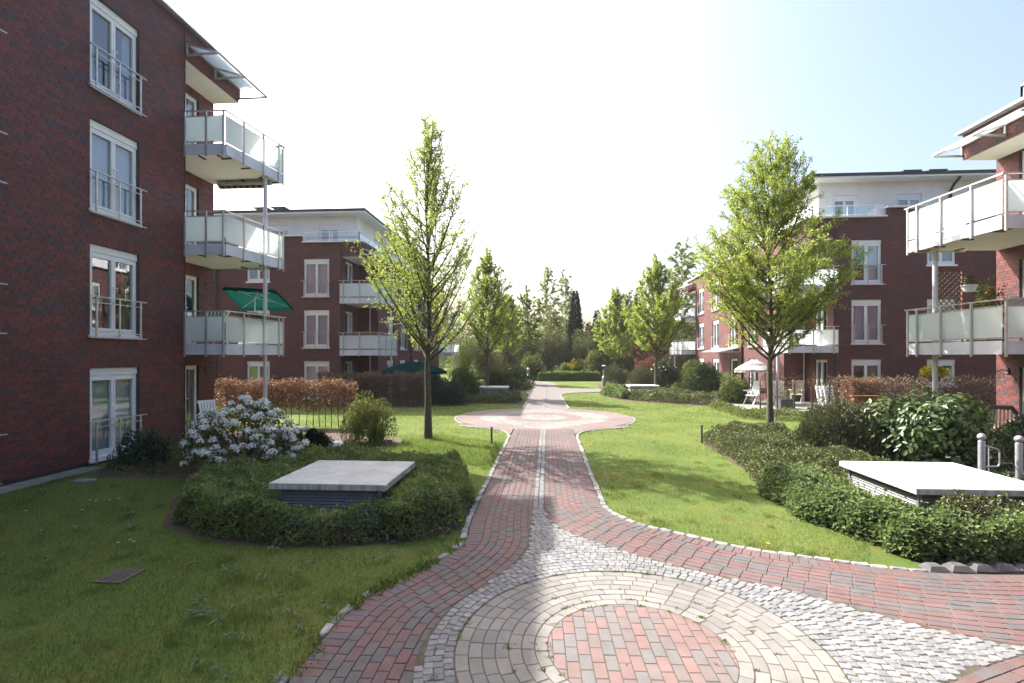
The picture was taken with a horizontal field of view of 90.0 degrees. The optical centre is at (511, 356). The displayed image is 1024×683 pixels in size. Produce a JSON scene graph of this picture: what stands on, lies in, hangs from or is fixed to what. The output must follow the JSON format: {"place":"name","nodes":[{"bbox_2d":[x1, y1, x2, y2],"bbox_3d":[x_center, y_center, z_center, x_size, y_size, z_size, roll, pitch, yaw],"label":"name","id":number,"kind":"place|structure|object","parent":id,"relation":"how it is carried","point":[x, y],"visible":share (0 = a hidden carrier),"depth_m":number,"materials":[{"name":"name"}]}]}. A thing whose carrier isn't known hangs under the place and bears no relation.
{"place":"outdoors","nodes":[
{"label":"outdoors","id":0,"kind":"place"},
{"bbox_2d":[0,363,1023,682],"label":"lawn","id":1,"kind":"structure","parent":0,"point":[876,555],"depth_m":6.33,"materials":[{"name":"green plant"}]},
{"bbox_2d":[0,467,103,493],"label":"wall footing path","id":2,"kind":"structure","parent":1,"relation":"on","point":[34,482],"depth_m":9.89,"materials":[{"name":"concrete"}]},
{"bbox_2d":[94,568,145,583],"bbox_3d":[-4.262,2.411,5.571,0.300,0.058,0.340,0,0,4],"label":"drain grate","id":3,"kind":"object","parent":1,"relation":"on","point":[120,574],"visible":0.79,"depth_m":5.56,"materials":[{"name":"metal"}]},
{"bbox_2d":[0,0,285,486],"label":"apartment building","id":4,"kind":"structure","parent":1,"relation":"on","point":[117,163],"depth_m":12.03,"materials":[{"name":"brick"}]},
{"bbox_2d":[88,367,136,462],"bbox_3d":[-9.271,1.304,11.886,0.245,2.083,1.460,0,0,4],"label":"window","id":5,"kind":"structure","parent":4,"relation":"in","point":[121,381],"depth_m":11.86,"materials":[{"name":"white plastic"}]},
{"bbox_2d":[88,243,139,339],"bbox_3d":[-9.283,-1.446,11.887,0.270,2.083,1.460,0,0,4],"label":"window","id":6,"kind":"structure","parent":4,"relation":"in","point":[127,260],"depth_m":12.16,"materials":[{"name":"white plastic"}]},
{"bbox_2d":[88,119,141,227],"bbox_3d":[-9.283,-4.197,11.887,0.270,2.083,1.460,0,0,4],"label":"window","id":7,"kind":"structure","parent":4,"relation":"in","point":[113,154],"depth_m":11.89,"materials":[{"name":"white plastic"}]},
{"bbox_2d":[88,0,141,115],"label":"window","id":8,"kind":"structure","parent":4,"relation":"in","point":[129,34],"depth_m":12.07,"materials":[{"name":"white plastic"}]},
{"bbox_2d":[185,365,196,429],"bbox_3d":[-9.892,1.320,15.446,0.180,2.080,1.140,0,0,-1],"label":"balcony door","id":9,"kind":"structure","parent":4,"relation":"in","point":[192,370],"depth_m":15.83,"materials":[{"name":"white plastic"}]},
{"bbox_2d":[185,275,196,343],"bbox_3d":[-9.864,-1.430,15.416,0.110,2.080,1.080,0,0,4],"label":"balcony door","id":10,"kind":"structure","parent":4,"relation":"in","point":[194,279],"depth_m":15.83,"materials":[{"name":"white plastic"}]},
{"bbox_2d":[185,184,196,243],"bbox_3d":[-9.926,-4.180,15.445,0.163,2.080,1.130,0,0,4],"label":"balcony door","id":11,"kind":"structure","parent":4,"relation":"in","point":[192,192],"depth_m":15.83,"materials":[{"name":"white plastic"}]},
{"bbox_2d":[223,287,293,344],"bbox_3d":[-8.221,-1.270,16.619,1.761,1.840,1.144,0,0,4],"label":"parasol","id":12,"kind":"object","parent":4,"relation":"on","point":[249,299],"visible":0.92,"depth_m":16.75,"materials":[{"name":"green fabric"}]},
{"bbox_2d":[0,490,446,682],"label":"weed rosettes","id":13,"kind":"object","parent":1,"relation":"on","point":[206,610],"visible":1,"depth_m":4.83,"materials":[{"name":"green plant"}]},
{"bbox_2d":[92,430,402,478],"bbox_3d":[-5.937,2.396,13.296,5.900,0.001,6.700,0,0,4],"label":"flower bed","id":14,"kind":"object","parent":1,"relation":"on","point":[334,435],"visible":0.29,"depth_m":10.84,"materials":[{"name":"brown soil"}]},
{"bbox_2d":[106,427,176,469],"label":"rhododendron","id":15,"kind":"object","parent":14,"relation":"on","point":[151,449],"visible":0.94,"depth_m":11.20,"materials":[{"name":"green plant"}]},
{"bbox_2d":[109,452,261,475],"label":"ground cover","id":16,"kind":"object","parent":14,"relation":"on","point":[161,468],"visible":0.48,"depth_m":10.65,"materials":[{"name":"green plant"}]},
{"bbox_2d":[164,423,216,468],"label":"twiggy bush","id":17,"kind":"object","parent":14,"relation":"on","point":[178,437],"visible":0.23,"depth_m":11.07,"materials":[{"name":"green plant"}]},
{"bbox_2d":[295,428,334,451],"bbox_3d":[-4.884,2.105,12.679,1.008,0.704,0.917,0,0,4],"label":"dwarf pine","id":18,"kind":"object","parent":14,"relation":"on","point":[316,436],"visible":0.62,"depth_m":12.54,"materials":[{"name":"green plant"}]},
{"bbox_2d":[339,389,398,445],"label":"bush","id":19,"kind":"object","parent":14,"relation":"on","point":[362,419],"visible":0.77,"depth_m":13.99,"materials":[{"name":"green plant"}]},
{"bbox_2d":[363,418,385,448],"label":"bush","id":20,"kind":"object","parent":14,"relation":"on","point":[377,435],"visible":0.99,"depth_m":13.40,"materials":[{"name":"green plant"}]},
{"bbox_2d":[214,375,357,427],"bbox_3d":[-7.690,1.498,17.418,5.167,1.807,0.742,0,0,6],"label":"beech hedge","id":21,"kind":"object","parent":1,"relation":"on","point":[275,392],"visible":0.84,"depth_m":17.28,"materials":[{"name":"brown plant"}]},
{"bbox_2d":[161,477,472,547],"bbox_3d":[-3.201,2.396,8.694,5.200,0.001,4.500,0,0,4],"label":"flower bed","id":22,"kind":"object","parent":1,"relation":"on","point":[179,527],"visible":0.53,"depth_m":6.92,"materials":[{"name":"brown soil"}]},
{"bbox_2d":[170,395,312,473],"bbox_3d":[-5.312,1.592,10.090,2.800,1.679,1.900,0,0,4],"label":"flowering shrub","id":23,"kind":"object","parent":22,"relation":"on","point":[251,438],"visible":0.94,"depth_m":9.85,"materials":[{"name":"white plant"}]},
{"bbox_2d":[170,440,475,547],"bbox_3d":[-3.003,2.063,8.624,4.910,0.751,4.461,0,0,4],"label":"hedge","id":24,"kind":"object","parent":22,"relation":"on","point":[238,481],"visible":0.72,"depth_m":7.16,"materials":[{"name":"green plant"}]},
{"bbox_2d":[269,460,414,529],"bbox_3d":[-2.487,2.100,7.803,1.650,0.700,1.560,0,0,4],"label":"vent box","id":25,"kind":"object","parent":22,"relation":"on","point":[332,483],"visible":0.56,"depth_m":7.18,"materials":[{"name":"concrete"}]},
{"bbox_2d":[214,206,459,400],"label":"apartment building","id":26,"kind":"structure","parent":1,"relation":"on","point":[322,299],"depth_m":27.77,"materials":[{"name":"brick"}]},
{"bbox_2d":[303,361,328,399],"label":"window","id":27,"kind":"structure","parent":26,"relation":"in","point":[311,368],"depth_m":27.64,"materials":[{"name":"white plastic"}]},
{"bbox_2d":[302,310,329,347],"bbox_3d":[-10.501,-1.446,27.590,1.520,2.083,0.270,0,0,4],"label":"window","id":28,"kind":"structure","parent":26,"relation":"in","point":[314,320],"depth_m":27.67,"materials":[{"name":"white plastic"}]},
{"bbox_2d":[302,259,329,297],"bbox_3d":[-10.501,-4.197,27.590,1.520,2.083,0.270,0,0,4],"label":"window","id":29,"kind":"structure","parent":26,"relation":"in","point":[314,269],"depth_m":27.66,"materials":[{"name":"white plastic"}]},
{"bbox_2d":[316,404,433,407],"bbox_3d":[-6.827,2.396,24.937,5.900,0.001,1.600,0,0,4],"label":"flower bed","id":30,"kind":"object","parent":1,"relation":"on","point":[415,405],"visible":0.2,"depth_m":24.96,"materials":[{"name":"brown soil"}]},
{"bbox_2d":[315,370,424,405],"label":"beech hedge","id":31,"kind":"object","parent":30,"relation":"on","point":[398,378],"visible":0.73,"depth_m":24.66,"materials":[{"name":"brown plant"}]},
{"bbox_2d":[380,361,446,402],"bbox_3d":[-5.141,1.320,26.824,3.500,2.160,3.500,0,0,4],"label":"parasol","id":32,"kind":"object","parent":1,"relation":"on","point":[413,367],"visible":0.73,"depth_m":25.79,"materials":[{"name":"green fabric"}]},
{"bbox_2d":[342,110,491,439],"bbox_3d":[-2.435,-2.329,14.576,4.031,9.560,3.955,0,0,4],"label":"tree","id":33,"kind":"object","parent":1,"relation":"on","point":[428,159],"visible":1,"depth_m":14.56,"materials":[{"name":"green plant"}]},
{"bbox_2d":[431,379,467,405],"bbox_3d":[-3.120,1.798,25.600,1.914,1.400,1.800,0,0,4],"label":"juniper","id":34,"kind":"object","parent":1,"relation":"on","point":[450,393],"visible":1,"depth_m":25.22,"materials":[{"name":"green plant"}]},
{"bbox_2d":[385,387,528,403],"bbox_3d":[-3.189,2.396,33.604,8.550,0.001,15.400,0,0,4],"label":"flower bed","id":35,"kind":"object","parent":1,"relation":"on","point":[509,402],"visible":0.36,"depth_m":27.17,"materials":[{"name":"brown soil"}]},
{"bbox_2d":[447,365,481,395],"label":"bush","id":36,"kind":"object","parent":35,"relation":"on","point":[467,378],"visible":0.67,"depth_m":28.29,"materials":[{"name":"green plant"}]},
{"bbox_2d":[431,389,522,402],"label":"ground cover","id":37,"kind":"object","parent":35,"relation":"on","point":[499,395],"visible":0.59,"depth_m":26.55,"materials":[{"name":"green plant"}]},
{"bbox_2d":[455,246,515,385],"bbox_3d":[-1.574,-2.037,29.836,3.863,8.975,4.011,0,0,4],"label":"tree","id":38,"kind":"object","parent":35,"relation":"on","point":[487,270],"visible":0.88,"depth_m":29.78,"materials":[{"name":"green plant"}]},
{"bbox_2d":[478,362,514,388],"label":"bush","id":39,"kind":"object","parent":35,"relation":"on","point":[499,376],"visible":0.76,"depth_m":36.56,"materials":[{"name":"green plant"}]},
{"bbox_2d":[445,331,479,377],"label":"thicket bush","id":40,"kind":"object","parent":1,"relation":"on","point":[468,356],"visible":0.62,"depth_m":55.95,"materials":[{"name":"green plant"}]},
{"bbox_2d":[473,339,501,378],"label":"thicket bush","id":41,"kind":"object","parent":1,"relation":"on","point":[481,363],"visible":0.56,"depth_m":55.46,"materials":[{"name":"green plant"}]},
{"bbox_2d":[491,333,523,368],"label":"thicket bush","id":42,"kind":"object","parent":1,"relation":"on","point":[511,359],"visible":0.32,"depth_m":54.40,"materials":[{"name":"green plant"}]},
{"bbox_2d":[492,293,527,366],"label":"tree","id":43,"kind":"object","parent":1,"relation":"on","point":[517,327],"visible":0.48,"depth_m":44.40,"materials":[{"name":"green plant"}]},
{"bbox_2d":[511,285,543,355],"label":"tree","id":44,"kind":"object","parent":1,"relation":"on","point":[528,323],"visible":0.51,"depth_m":59.61,"materials":[{"name":"green plant"}]},
{"bbox_2d":[512,336,545,370],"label":"thicket bush","id":45,"kind":"object","parent":1,"relation":"on","point":[534,350],"visible":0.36,"depth_m":55.09,"materials":[{"name":"green plant"}]},
{"bbox_2d":[521,351,543,380],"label":"bush","id":46,"kind":"object","parent":1,"relation":"on","point":[535,368],"visible":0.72,"depth_m":51.04,"materials":[{"name":"green plant"}]},
{"bbox_2d":[531,266,563,367],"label":"birch tree","id":47,"kind":"object","parent":1,"relation":"on","point":[548,273],"visible":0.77,"depth_m":61.49,"materials":[{"name":"green plant"}]},
{"bbox_2d":[536,323,565,376],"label":"thicket bush","id":48,"kind":"object","parent":1,"relation":"on","point":[550,361],"visible":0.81,"depth_m":54.51,"materials":[{"name":"green plant"}]},
{"bbox_2d":[550,327,583,370],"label":"thicket bush","id":49,"kind":"object","parent":1,"relation":"on","point":[565,357],"visible":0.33,"depth_m":55.06,"materials":[{"name":"green plant"}]},
{"bbox_2d":[439,295,695,372],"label":"woods","id":50,"kind":"object","parent":1,"relation":"on","point":[443,365],"visible":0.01,"depth_m":72.09,"materials":[{"name":"green plant"}]},
{"bbox_2d":[551,267,584,348],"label":"birch tree","id":51,"kind":"object","parent":1,"relation":"on","point":[567,294],"visible":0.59,"depth_m":62.39,"materials":[{"name":"green plant"}]},
{"bbox_2d":[536,369,601,380],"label":"hedge","id":52,"kind":"object","parent":1,"relation":"on","point":[573,375],"visible":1,"depth_m":49.59,"materials":[{"name":"green plant"}]},
{"bbox_2d":[564,290,585,358],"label":"conifer","id":53,"kind":"object","parent":1,"relation":"on","point":[575,314],"visible":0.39,"depth_m":57.21,"materials":[{"name":"green plant"}]},
{"bbox_2d":[568,326,597,369],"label":"thicket bush","id":54,"kind":"object","parent":1,"relation":"on","point":[578,352],"visible":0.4,"depth_m":54.32,"materials":[{"name":"green plant"}]},
{"bbox_2d":[577,349,608,380],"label":"bush","id":55,"kind":"object","parent":1,"relation":"on","point":[594,361],"visible":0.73,"depth_m":51.20,"materials":[{"name":"green plant"}]},
{"bbox_2d":[591,286,638,382],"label":"tree","id":56,"kind":"object","parent":1,"relation":"on","point":[615,302],"visible":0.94,"depth_m":46.17,"materials":[{"name":"green plant"}]},
{"bbox_2d":[603,337,633,379],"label":"thicket bush","id":57,"kind":"object","parent":1,"relation":"on","point":[625,362],"visible":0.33,"depth_m":53.28,"materials":[{"name":"green plant"}]},
{"bbox_2d":[624,364,653,384],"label":"bush","id":58,"kind":"object","parent":1,"relation":"on","point":[645,375],"visible":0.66,"depth_m":35.12,"materials":[{"name":"green plant"}]},
{"bbox_2d":[623,332,673,364],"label":"maple tree","id":59,"kind":"object","parent":1,"relation":"on","point":[638,350],"visible":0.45,"depth_m":47.18,"materials":[{"name":"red plant"}]},
{"bbox_2d":[597,384,758,405],"bbox_3d":[9.985,2.396,33.836,8.800,0.001,19.100,0,0,4],"label":"flower bed","id":60,"kind":"object","parent":1,"relation":"on","point":[664,401],"visible":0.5,"depth_m":27.17,"materials":[{"name":"brown soil"}]},
{"bbox_2d":[600,383,633,398],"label":"ground cover","id":61,"kind":"object","parent":60,"relation":"on","point":[619,390],"visible":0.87,"depth_m":30.49,"materials":[{"name":"green plant"}]},
{"bbox_2d":[602,360,633,384],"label":"bush","id":62,"kind":"object","parent":60,"relation":"on","point":[616,376],"visible":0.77,"depth_m":39.77,"materials":[{"name":"green plant"}]},
{"bbox_2d":[621,251,694,384],"bbox_3d":[8.755,-2.012,31.439,4.294,8.927,4.071,0,0,4],"label":"tree","id":63,"kind":"object","parent":60,"relation":"on","point":[656,301],"visible":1,"depth_m":31.09,"materials":[{"name":"green plant"}]},
{"bbox_2d":[650,355,682,388],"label":"laurel bush","id":64,"kind":"object","parent":60,"relation":"on","point":[667,374],"visible":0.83,"depth_m":38.36,"materials":[{"name":"green plant"}]},
{"bbox_2d":[624,387,727,403],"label":"ground cover","id":65,"kind":"object","parent":60,"relation":"on","point":[657,393],"visible":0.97,"depth_m":26.74,"materials":[{"name":"green plant"}]},
{"bbox_2d":[685,361,722,399],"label":"laurel bush","id":66,"kind":"object","parent":60,"relation":"on","point":[707,380],"visible":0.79,"depth_m":28.58,"materials":[{"name":"green plant"}]},
{"bbox_2d":[663,270,695,340],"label":"birch tree","id":67,"kind":"object","parent":1,"relation":"on","point":[685,304],"visible":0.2,"depth_m":54.57,"materials":[{"name":"green plant"}]},
{"bbox_2d":[661,237,699,338],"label":"birch tree","id":68,"kind":"object","parent":1,"relation":"on","point":[685,273],"visible":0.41,"depth_m":56.28,"materials":[{"name":"green plant"}]},
{"bbox_2d":[708,400,806,420],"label":"ground cover","id":69,"kind":"object","parent":1,"relation":"on","point":[744,412],"visible":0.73,"depth_m":19.86,"materials":[{"name":"green plant"}]},
{"bbox_2d":[685,129,875,423],"bbox_3d":[7.505,-2.195,14.997,4.752,9.292,5.096,0,0,-26],"label":"tree","id":70,"kind":"object","parent":1,"relation":"on","point":[747,299],"visible":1,"depth_m":14.60,"materials":[{"name":"green plant"}]},
{"bbox_2d":[670,169,995,408],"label":"apartment building","id":71,"kind":"structure","parent":1,"relation":"on","point":[865,335],"depth_m":23.60,"materials":[{"name":"brick"}]},
{"bbox_2d":[833,195,855,215],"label":"window","id":72,"kind":"structure","parent":71,"relation":"in","point":[848,199],"depth_m":25.01,"materials":[{"name":"white plastic"}]},
{"bbox_2d":[851,359,880,393],"bbox_3d":[16.325,1.136,23.656,1.390,1.988,0.175,0,0,4],"label":"window","id":73,"kind":"structure","parent":71,"relation":"in","point":[871,366],"depth_m":23.60,"materials":[{"name":"white plastic"}]},
{"bbox_2d":[850,300,882,343],"bbox_3d":[16.297,-1.567,23.611,1.440,2.083,0.270,0,0,4],"label":"window","id":74,"kind":"structure","parent":71,"relation":"in","point":[864,313],"depth_m":23.68,"materials":[{"name":"white plastic"}]},
{"bbox_2d":[851,240,882,283],"bbox_3d":[16.301,-4.316,23.598,1.430,2.083,0.245,0,0,4],"label":"window","id":75,"kind":"structure","parent":71,"relation":"in","point":[875,257],"depth_m":23.60,"materials":[{"name":"white plastic"}]},
{"bbox_2d":[927,359,956,386],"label":"window","id":76,"kind":"structure","parent":71,"relation":"in","point":[946,363],"depth_m":23.34,"materials":[{"name":"white plastic"}]},
{"bbox_2d":[704,433,1018,563],"bbox_3d":[7.442,2.396,10.957,5.680,0.001,10.300,0,0,4],"label":"flower bed","id":77,"kind":"object","parent":1,"relation":"on","point":[878,543],"visible":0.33,"depth_m":6.77,"materials":[{"name":"brown soil"}]},
{"bbox_2d":[703,420,907,480],"bbox_3d":[6.420,2.088,12.356,2.962,0.693,7.360,0,0,9],"label":"ground cover","id":78,"kind":"object","parent":77,"relation":"on","point":[762,440],"visible":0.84,"depth_m":11.35,"materials":[{"name":"green plant"}]},
{"bbox_2d":[785,395,891,467],"bbox_3d":[7.544,1.691,11.901,2.154,1.561,2.262,0,0,38],"label":"pine bush","id":79,"kind":"object","parent":77,"relation":"on","point":[832,423],"visible":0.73,"depth_m":11.49,"materials":[{"name":"green plant"}]},
{"bbox_2d":[754,460,1023,564],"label":"ground cover","id":80,"kind":"object","parent":77,"relation":"on","point":[891,521],"visible":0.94,"depth_m":6.39,"materials":[{"name":"green plant"}]},
{"bbox_2d":[839,461,1023,512],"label":"vent box","id":81,"kind":"object","parent":77,"relation":"on","point":[930,483],"visible":0.41,"depth_m":7.33,"materials":[{"name":"concrete"}]},
{"bbox_2d":[857,385,1011,469],"bbox_3d":[9.002,1.578,10.984,2.673,1.904,2.115,0,0,4],"label":"laurel bush","id":82,"kind":"object","parent":77,"relation":"on","point":[927,431],"visible":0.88,"depth_m":10.51,"materials":[{"name":"green plant"}]},
{"bbox_2d":[927,488,996,552],"bbox_3d":[5.641,2.046,6.379,0.727,0.758,0.552,0,0,24],"label":"rose bush","id":83,"kind":"object","parent":77,"relation":"on","point":[977,508],"visible":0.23,"depth_m":6.36,"materials":[{"name":"green plant"}]},
{"bbox_2d":[977,433,1000,471],"bbox_3d":[8.576,1.903,9.194,0.399,1.035,0.132,0,0,4],"label":"ball post","id":84,"kind":"object","parent":77,"relation":"on","point":[982,445],"visible":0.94,"depth_m":9.18,"materials":[{"name":"grey metal"}]},
{"bbox_2d":[962,460,1023,480],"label":"ground cover","id":85,"kind":"object","parent":77,"relation":"on","point":[1006,471],"visible":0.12,"depth_m":9.77,"materials":[{"name":"green plant"}]},
{"bbox_2d":[984,492,1023,554],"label":"rose bush","id":86,"kind":"object","parent":77,"relation":"on","point":[1011,506],"visible":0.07,"depth_m":6.38,"materials":[{"name":"green plant"}]},
{"bbox_2d":[1014,435,1023,479],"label":"ball post","id":87,"kind":"object","parent":77,"relation":"on","point":[1018,439],"visible":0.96,"depth_m":8.92,"materials":[{"name":"grey metal"}]},
{"bbox_2d":[839,376,886,407],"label":"beech hedge","id":88,"kind":"object","parent":1,"relation":"on","point":[853,384],"visible":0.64,"depth_m":18.67,"materials":[{"name":"brown plant"}]},
{"bbox_2d":[828,373,995,416],"bbox_3d":[16.001,1.526,19.907,7.463,1.753,0.847,0,0,-2],"label":"beech hedge","id":89,"kind":"object","parent":1,"relation":"on","point":[970,386],"visible":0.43,"depth_m":19.87,"materials":[{"name":"brown plant"}]},
{"bbox_2d":[904,83,1023,426],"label":"apartment building","id":90,"kind":"structure","parent":1,"relation":"on","point":[940,226],"depth_m":12.75,"materials":[{"name":"brick"}]},
{"bbox_2d":[938,269,963,341],"bbox_3d":[11.552,-1.325,13.527,0.710,1.950,0.045,0,0,4],"label":"trellis","id":91,"kind":"object","parent":90,"relation":"on","point":[961,279],"visible":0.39,"depth_m":13.52,"materials":[{"name":"brown wood"}]},
{"bbox_2d":[956,446,1023,470],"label":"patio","id":92,"kind":"structure","parent":1,"relation":"on","point":[1003,462],"depth_m":11.09,"materials":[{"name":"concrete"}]},
{"bbox_2d":[987,412,1023,463],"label":"rhododendron","id":93,"kind":"object","parent":92,"relation":"on","point":[1014,428],"visible":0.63,"depth_m":11.13,"materials":[{"name":"green plant"}]},
{"bbox_2d":[454,408,635,436],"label":"round plaza","id":94,"kind":"structure","parent":0,"point":[580,421],"depth_m":19.20,"materials":[{"name":"pink brick"}]},
{"bbox_2d":[522,381,600,408],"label":"path","id":95,"kind":"structure","parent":0,"point":[542,394],"depth_m":31.94,"materials":[{"name":"stone"}]},
{"bbox_2d":[165,0,1023,362],"label":"sky","id":96,"kind":"structure","parent":0,"point":[598,136],"materials":[{"name":"white"}]},
{"bbox_2d":[276,427,1023,682],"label":"path","id":97,"kind":"structure","parent":0,"point":[382,643],"depth_m":5.51,"materials":[{"name":"red brick"}]},
{"bbox_2d":[288,535,469,680],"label":"weeds","id":98,"kind":"object","parent":97,"relation":"on","point":[420,566],"visible":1,"depth_m":5.13,"materials":[{"name":"green plant"}]},
{"bbox_2d":[455,572,848,682],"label":"paved circle","id":99,"kind":"object","parent":97,"relation":"attached to","point":[651,664],"visible":0.94,"depth_m":4.30,"materials":[{"name":"grey brick"}]},
{"bbox_2d":[413,429,1023,682],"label":"cobbled area","id":100,"kind":"object","parent":97,"relation":"attached to","point":[882,648],"visible":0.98,"depth_m":4.50,"materials":[{"name":"stone"}]},
{"bbox_2d":[430,566,857,682],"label":"moss","id":101,"kind":"object","parent":100,"relation":"on","point":[648,573],"visible":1,"depth_m":4.63,"materials":[{"name":"green plant"}]},
{"bbox_2d":[709,398,987,415],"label":"patio","id":102,"kind":"structure","parent":0,"point":[801,406],"depth_m":23.75,"materials":[{"name":"grey stone"}]},
{"bbox_2d":[715,370,753,404],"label":"bush","id":103,"kind":"object","parent":102,"relation":"on","point":[731,390],"visible":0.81,"depth_m":25.08,"materials":[{"name":"green plant"}]},
{"bbox_2d":[734,360,773,402],"bbox_3d":[11.882,1.220,25.132,1.840,2.120,1.840,0,0,4],"label":"parasol","id":104,"kind":"object","parent":102,"relation":"on","point":[754,366],"visible":0.92,"depth_m":24.62,"materials":[{"name":"grey fabric"}]},
{"bbox_2d":[773,379,796,408],"bbox_3d":[11.897,1.593,22.356,1.306,1.375,1.331,0,0,30],"label":"planter","id":105,"kind":"object","parent":102,"relation":"on","point":[784,402],"visible":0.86,"depth_m":22.23,"materials":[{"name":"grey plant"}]},
{"bbox_2d":[973,328,1003,341],"bbox_3d":[11.435,-0.495,12.282,0.400,0.350,0.400,0,0,4],"label":"plant stand","id":106,"kind":"object","parent":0,"point":[991,339],"depth_m":12.09,"materials":[{"name":"grey metal"}]},
{"bbox_2d":[969,274,1005,316],"bbox_3d":[11.443,-1.319,12.260,0.811,1.297,0.722,0,0,4],"label":"potted citrus","id":107,"kind":"object","parent":106,"relation":"on","point":[983,289],"visible":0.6,"depth_m":12.22,"materials":[{"name":"plant"}]},
{"bbox_2d":[972,405,1019,433],"bbox_3d":[12.262,1.754,12.977,0.869,1.091,0.801,0,0,29],"label":"chair","id":108,"kind":"object","parent":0,"point":[1014,411],"visible":0.36,"depth_m":12.67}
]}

